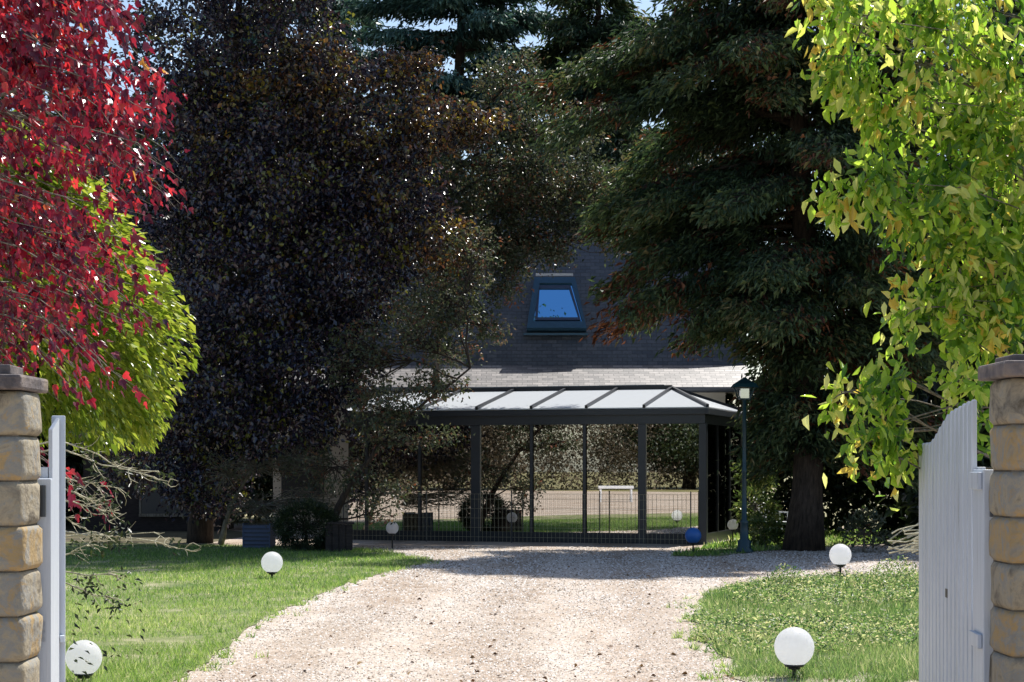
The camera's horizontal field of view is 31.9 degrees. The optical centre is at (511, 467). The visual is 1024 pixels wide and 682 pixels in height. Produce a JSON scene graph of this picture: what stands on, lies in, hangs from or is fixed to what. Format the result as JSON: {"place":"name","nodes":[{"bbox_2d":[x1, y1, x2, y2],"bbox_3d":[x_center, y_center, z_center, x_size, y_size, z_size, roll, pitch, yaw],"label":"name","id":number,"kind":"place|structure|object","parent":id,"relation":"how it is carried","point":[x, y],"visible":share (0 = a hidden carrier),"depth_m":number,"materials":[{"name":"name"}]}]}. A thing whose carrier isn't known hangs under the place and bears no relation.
{"place":"outdoors","nodes":[
{"label":"outdoors","id":0,"kind":"place"},
{"bbox_2d":[0,364,47,681],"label":"gate pillar","id":1,"kind":"structure","parent":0,"point":[21,562],"depth_m":7.61,"materials":[{"name":"stone"}]},
{"bbox_2d":[37,416,64,681],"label":"gate leaf","id":2,"kind":"object","parent":1,"relation":"attached to","point":[51,567],"visible":0.97,"depth_m":8.46,"materials":[{"name":"white paint"}]},
{"bbox_2d":[65,520,241,542],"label":"tree soil","id":3,"kind":"object","parent":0,"point":[179,535],"visible":0.33,"depth_m":41.70,"materials":[{"name":"brown soil"}]},
{"bbox_2d":[0,42,230,526],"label":"background tree","id":4,"kind":"object","parent":3,"relation":"on","point":[74,461],"visible":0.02,"depth_m":48.10,"materials":[{"name":"green plant"}]},
{"bbox_2d":[75,429,233,530],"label":"garden shed","id":5,"kind":"structure","parent":3,"relation":"on","point":[141,515],"depth_m":44.50,"materials":[{"name":"brown wood"}]},
{"bbox_2d":[139,479,187,516],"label":"window","id":6,"kind":"structure","parent":5,"relation":"in","point":[150,506],"depth_m":44.46,"materials":[{"name":"glass"}]},
{"bbox_2d":[82,0,530,543],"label":"plum tree","id":7,"kind":"object","parent":3,"relation":"on","point":[341,201],"visible":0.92,"depth_m":35.21,"materials":[{"name":"purple plant"}]},
{"bbox_2d":[65,542,426,681],"bbox_3d":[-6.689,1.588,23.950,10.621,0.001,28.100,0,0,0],"label":"lawn","id":8,"kind":"structure","parent":0,"point":[175,637],"depth_m":21.82,"materials":[{"name":"green plant"}]},
{"bbox_2d":[65,640,101,680],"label":"globe lamp","id":9,"kind":"object","parent":8,"relation":"on","point":[93,657],"visible":0.89,"depth_m":13.11,"materials":[{"name":"white"}]},
{"bbox_2d":[0,0,193,530],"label":"red maple","id":10,"kind":"object","parent":8,"relation":"on","point":[32,64],"visible":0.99,"depth_m":11.58,"materials":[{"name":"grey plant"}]},
{"bbox_2d":[0,110,201,455],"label":"dome tree","id":11,"kind":"object","parent":8,"relation":"on","point":[111,421],"visible":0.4,"depth_m":15.55,"materials":[{"name":"green plant"}]},
{"bbox_2d":[39,431,200,674],"bbox_3d":[-2.920,0.551,12.236,1.872,2.103,0.944,0,0,29],"label":"bare bush","id":12,"kind":"object","parent":8,"relation":"on","point":[111,540],"visible":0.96,"depth_m":11.99,"materials":[{"name":"plant"}]},
{"bbox_2d":[242,523,275,547],"bbox_3d":[-4.977,1.350,35.266,0.550,0.500,0.520,0,0,4],"label":"slatted crate","id":13,"kind":"object","parent":8,"relation":"on","point":[256,535],"visible":0.83,"depth_m":35.02,"materials":[{"name":"blue paint"}]},
{"bbox_2d":[191,441,348,544],"bbox_3d":[-4.670,0.516,35.133,3.326,2.122,1.632,0,0,14],"label":"bare shrub","id":14,"kind":"object","parent":8,"relation":"on","point":[256,505],"visible":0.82,"depth_m":35.16,"materials":[{"name":"plant"}]},
{"bbox_2d":[261,552,282,577],"bbox_3d":[-3.429,1.404,25.600,0.310,0.393,0.310,0,0,0],"label":"globe lamp","id":15,"kind":"object","parent":8,"relation":"on","point":[271,563],"visible":0.98,"depth_m":25.49,"materials":[{"name":"white"}]},
{"bbox_2d":[269,495,341,550],"bbox_3d":[-3.927,1.082,34.031,1.442,1.106,1.460,0,0,0],"label":"clipped bush","id":16,"kind":"object","parent":8,"relation":"on","point":[320,511],"visible":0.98,"depth_m":33.79,"materials":[{"name":"green plant"}]},
{"bbox_2d":[324,522,353,551],"bbox_3d":[-3.277,1.320,33.934,0.570,0.560,0.570,0,0,-6],"label":"wooden planter","id":17,"kind":"object","parent":8,"relation":"on","point":[339,537],"visible":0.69,"depth_m":33.67,"materials":[{"name":"grey wood"}]},
{"bbox_2d":[386,522,398,548],"bbox_3d":[-2.337,1.331,35.000,0.250,0.538,0.250,0,0,0],"label":"globe lamp","id":18,"kind":"object","parent":8,"relation":"on","point":[392,529],"visible":0.87,"depth_m":34.92,"materials":[{"name":"white"}]},
{"bbox_2d":[285,221,511,547],"bbox_3d":[-2.192,-1.585,34.499,4.393,6.423,2.292,0,0,0],"label":"twiggy tree","id":19,"kind":"object","parent":8,"relation":"on","point":[370,352],"visible":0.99,"depth_m":34.30,"materials":[{"name":"green plant"}]},
{"bbox_2d":[69,476,890,526],"bbox_3d":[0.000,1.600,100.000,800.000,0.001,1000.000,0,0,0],"label":"ground","id":20,"kind":"structure","parent":0,"point":[252,522],"depth_m":54.70,"materials":[{"name":"green plant"}]},
{"bbox_2d":[73,67,355,522],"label":"background tree","id":21,"kind":"object","parent":20,"relation":"on","point":[267,484],"visible":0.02,"depth_m":52.25,"materials":[{"name":"green plant"}]},
{"bbox_2d":[161,0,403,313],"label":"cedar tree","id":22,"kind":"object","parent":20,"relation":"on","point":[337,6],"visible":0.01,"depth_m":55.37,"materials":[{"name":"green plant"}]},
{"bbox_2d":[290,0,589,200],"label":"cedar tree","id":23,"kind":"object","parent":20,"relation":"on","point":[483,20],"visible":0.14,"depth_m":51.84,"materials":[{"name":"green plant"}]},
{"bbox_2d":[378,36,630,395],"bbox_3d":[-0.187,-3.982,39.680,6.292,11.173,3.022,0,0,0],"label":"birch tree","id":24,"kind":"object","parent":20,"relation":"on","point":[527,239],"visible":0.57,"depth_m":39.32,"materials":[{"name":"green plant"}]},
{"bbox_2d":[495,0,663,189],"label":"slender conifer","id":25,"kind":"object","parent":20,"relation":"on","point":[579,28],"visible":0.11,"depth_m":50.96,"materials":[{"name":"green plant"}]},
{"bbox_2d":[434,121,726,212],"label":"ash tree","id":26,"kind":"object","parent":20,"relation":"on","point":[629,142],"visible":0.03,"depth_m":48.01,"materials":[{"name":"green plant"}]},
{"bbox_2d":[725,366,947,532],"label":"dark hedge","id":27,"kind":"object","parent":20,"relation":"on","point":[843,493],"visible":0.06,"depth_m":41.90,"materials":[{"name":"green plant"}]},
{"bbox_2d":[872,0,1023,537],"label":"background tree","id":28,"kind":"object","parent":20,"relation":"on","point":[906,499],"visible":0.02,"depth_m":36.75,"materials":[{"name":"green plant"}]},
{"bbox_2d":[911,1,1015,499],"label":"background tree","id":29,"kind":"object","parent":20,"relation":"on","point":[944,64],"depth_m":39.91,"materials":[{"name":"green plant"}]},
{"bbox_2d":[3,0,983,415],"label":"sky","id":30,"kind":"structure","parent":0,"point":[644,4],"materials":[{"name":"white"}]},
{"bbox_2d":[137,545,903,681],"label":"edge grass","id":31,"kind":"structure","parent":0,"point":[302,603],"depth_m":17.18,"materials":[{"name":"green plant"}]},
{"bbox_2d":[166,524,918,681],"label":"gravel drive","id":32,"kind":"structure","parent":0,"point":[411,545],"depth_m":18.64,"materials":[{"name":"beige gravel"}]},
{"bbox_2d":[119,554,867,681],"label":"fallen leaves","id":33,"kind":"object","parent":32,"relation":"on","point":[544,677],"visible":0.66,"depth_m":15.34,"materials":[{"name":"brown plant"}]},
{"bbox_2d":[261,213,750,534],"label":"house","id":34,"kind":"structure","parent":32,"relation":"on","point":[547,348],"depth_m":42.95,"materials":[{"name":"stone"}]},
{"bbox_2d":[281,437,323,496],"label":"window","id":35,"kind":"structure","parent":34,"relation":"in","point":[292,482],"depth_m":41.95,"materials":[{"name":"glass"}]},
{"bbox_2d":[524,273,587,334],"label":"roof window","id":36,"kind":"structure","parent":34,"relation":"in","point":[555,305],"depth_m":43.37,"materials":[{"name":"blue glass"}]},
{"bbox_2d":[342,490,690,544],"bbox_3d":[-0.049,1.050,37.831,7.813,1.100,0.027,0,0,18],"label":"wire fence","id":37,"kind":"object","parent":32,"relation":"on","point":[494,527],"visible":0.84,"depth_m":37.93,"materials":[{"name":"grey metal"}]},
{"bbox_2d":[343,384,741,544],"bbox_3d":[0.901,-0.117,40.246,8.127,3.435,4.720,0,0,18],"label":"conservatory","id":38,"kind":"object","parent":32,"relation":"on","point":[658,446],"visible":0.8,"depth_m":38.11,"materials":[{"name":"metal"}]},
{"bbox_2d":[836,507,899,551],"bbox_3d":[6.585,1.173,33.512,1.157,0.867,1.054,0,0,-24],"label":"garden shrub","id":39,"kind":"object","parent":32,"relation":"on","point":[866,524],"visible":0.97,"depth_m":33.38,"materials":[{"name":"green plant"}]},
{"bbox_2d":[887,523,918,554],"bbox_3d":[7.229,1.128,30.543,1.566,0.750,3.455,0,0,17],"label":"brushwood pile","id":40,"kind":"object","parent":32,"relation":"on","point":[914,548],"visible":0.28,"depth_m":29.59,"materials":[{"name":"beige plant"}]},
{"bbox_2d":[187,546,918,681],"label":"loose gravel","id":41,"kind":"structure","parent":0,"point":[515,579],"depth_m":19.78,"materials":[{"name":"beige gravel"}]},
{"bbox_2d":[671,528,918,555],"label":"back verge","id":42,"kind":"structure","parent":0,"point":[721,554],"depth_m":34.11,"materials":[{"name":"green plant"}]},
{"bbox_2d":[685,527,700,550],"bbox_3d":[3.325,1.354,32.900,0.300,0.493,0.300,0,0,0],"label":"globe lamp","id":43,"kind":"object","parent":42,"relation":"on","point":[693,536],"visible":0.97,"depth_m":32.80,"materials":[{"name":"blue"}]},
{"bbox_2d":[727,519,737,541],"bbox_3d":[4.620,1.345,37.500,0.230,0.510,0.230,0,0,0],"label":"globe lamp","id":44,"kind":"object","parent":42,"relation":"on","point":[732,525],"visible":0.94,"depth_m":37.43,"materials":[{"name":"white"}]},
{"bbox_2d":[730,377,757,552],"bbox_3d":[4.334,-0.041,33.433,0.480,3.282,0.480,0,0,0],"label":"lantern post","id":45,"kind":"object","parent":42,"relation":"on","point":[744,541],"visible":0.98,"depth_m":33.39,"materials":[{"name":"teal metal"}]},
{"bbox_2d":[509,0,993,550],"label":"dark conifer","id":46,"kind":"object","parent":42,"relation":"on","point":[797,292],"visible":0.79,"depth_m":33.34,"materials":[{"name":"green plant"}]},
{"bbox_2d":[730,460,779,530],"bbox_3d":[5.165,0.595,37.961,1.098,2.012,1.111,0,0,0],"label":"garden shrub","id":47,"kind":"object","parent":42,"relation":"on","point":[763,482],"visible":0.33,"depth_m":37.95,"materials":[{"name":"green plant"}]},
{"bbox_2d":[729,484,783,539],"bbox_3d":[4.942,0.908,36.025,1.140,1.392,1.176,0,0,0],"label":"garden shrub","id":48,"kind":"object","parent":42,"relation":"on","point":[770,505],"visible":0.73,"depth_m":35.83,"materials":[{"name":"green plant"}]},
{"bbox_2d":[748,515,785,547],"bbox_3d":[4.976,1.274,34.968,0.871,0.685,0.917,0,0,26],"label":"garden shrub","id":49,"kind":"object","parent":42,"relation":"on","point":[763,526],"visible":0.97,"depth_m":34.92,"materials":[{"name":"green plant"}]},
{"bbox_2d":[756,497,787,537],"bbox_3d":[5.623,1.119,38.644,0.657,0.969,0.580,0,0,27],"label":"garden chair","id":50,"kind":"object","parent":42,"relation":"on","point":[777,513],"visible":0.03,"depth_m":38.61,"materials":[{"name":"white plastic"}]},
{"bbox_2d":[687,571,918,681],"bbox_3d":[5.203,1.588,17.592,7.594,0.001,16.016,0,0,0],"label":"verge","id":51,"kind":"structure","parent":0,"point":[773,678],"depth_m":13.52,"materials":[{"name":"green plant"}]},
{"bbox_2d":[774,627,813,677],"bbox_3d":[2.126,1.402,13.500,0.300,0.395,0.300,0,0,0],"label":"globe lamp","id":52,"kind":"object","parent":51,"relation":"on","point":[794,648],"visible":0.99,"depth_m":13.40,"materials":[{"name":"white"}]},
{"bbox_2d":[682,567,918,657],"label":"broadleaf weeds","id":53,"kind":"object","parent":51,"relation":"on","point":[849,622],"visible":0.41,"depth_m":18.13,"materials":[{"name":"green plant"}]},
{"bbox_2d":[696,555,918,647],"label":"tall weeds","id":54,"kind":"object","parent":51,"relation":"on","point":[791,580],"visible":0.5,"depth_m":21.20,"materials":[{"name":"green plant"}]},
{"bbox_2d":[829,544,850,575],"bbox_3d":[4.617,1.339,25.200,0.310,0.522,0.310,0,0,0],"label":"globe lamp","id":55,"kind":"object","parent":51,"relation":"on","point":[840,555],"visible":0.98,"depth_m":25.10,"materials":[{"name":"white"}]},
{"bbox_2d":[784,0,1023,510],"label":"box elder tree","id":56,"kind":"object","parent":51,"relation":"on","point":[994,139],"visible":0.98,"depth_m":10.11,"materials":[{"name":"green plant"}]},
{"bbox_2d":[978,354,1023,681],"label":"gate pillar","id":57,"kind":"structure","parent":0,"point":[1005,374],"depth_m":7.64,"materials":[{"name":"stone"}]},
{"bbox_2d":[919,400,992,681],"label":"gate leaf","id":58,"kind":"object","parent":57,"relation":"attached to","point":[955,563],"visible":0.96,"depth_m":8.76,"materials":[{"name":"white paint"}]}
]}

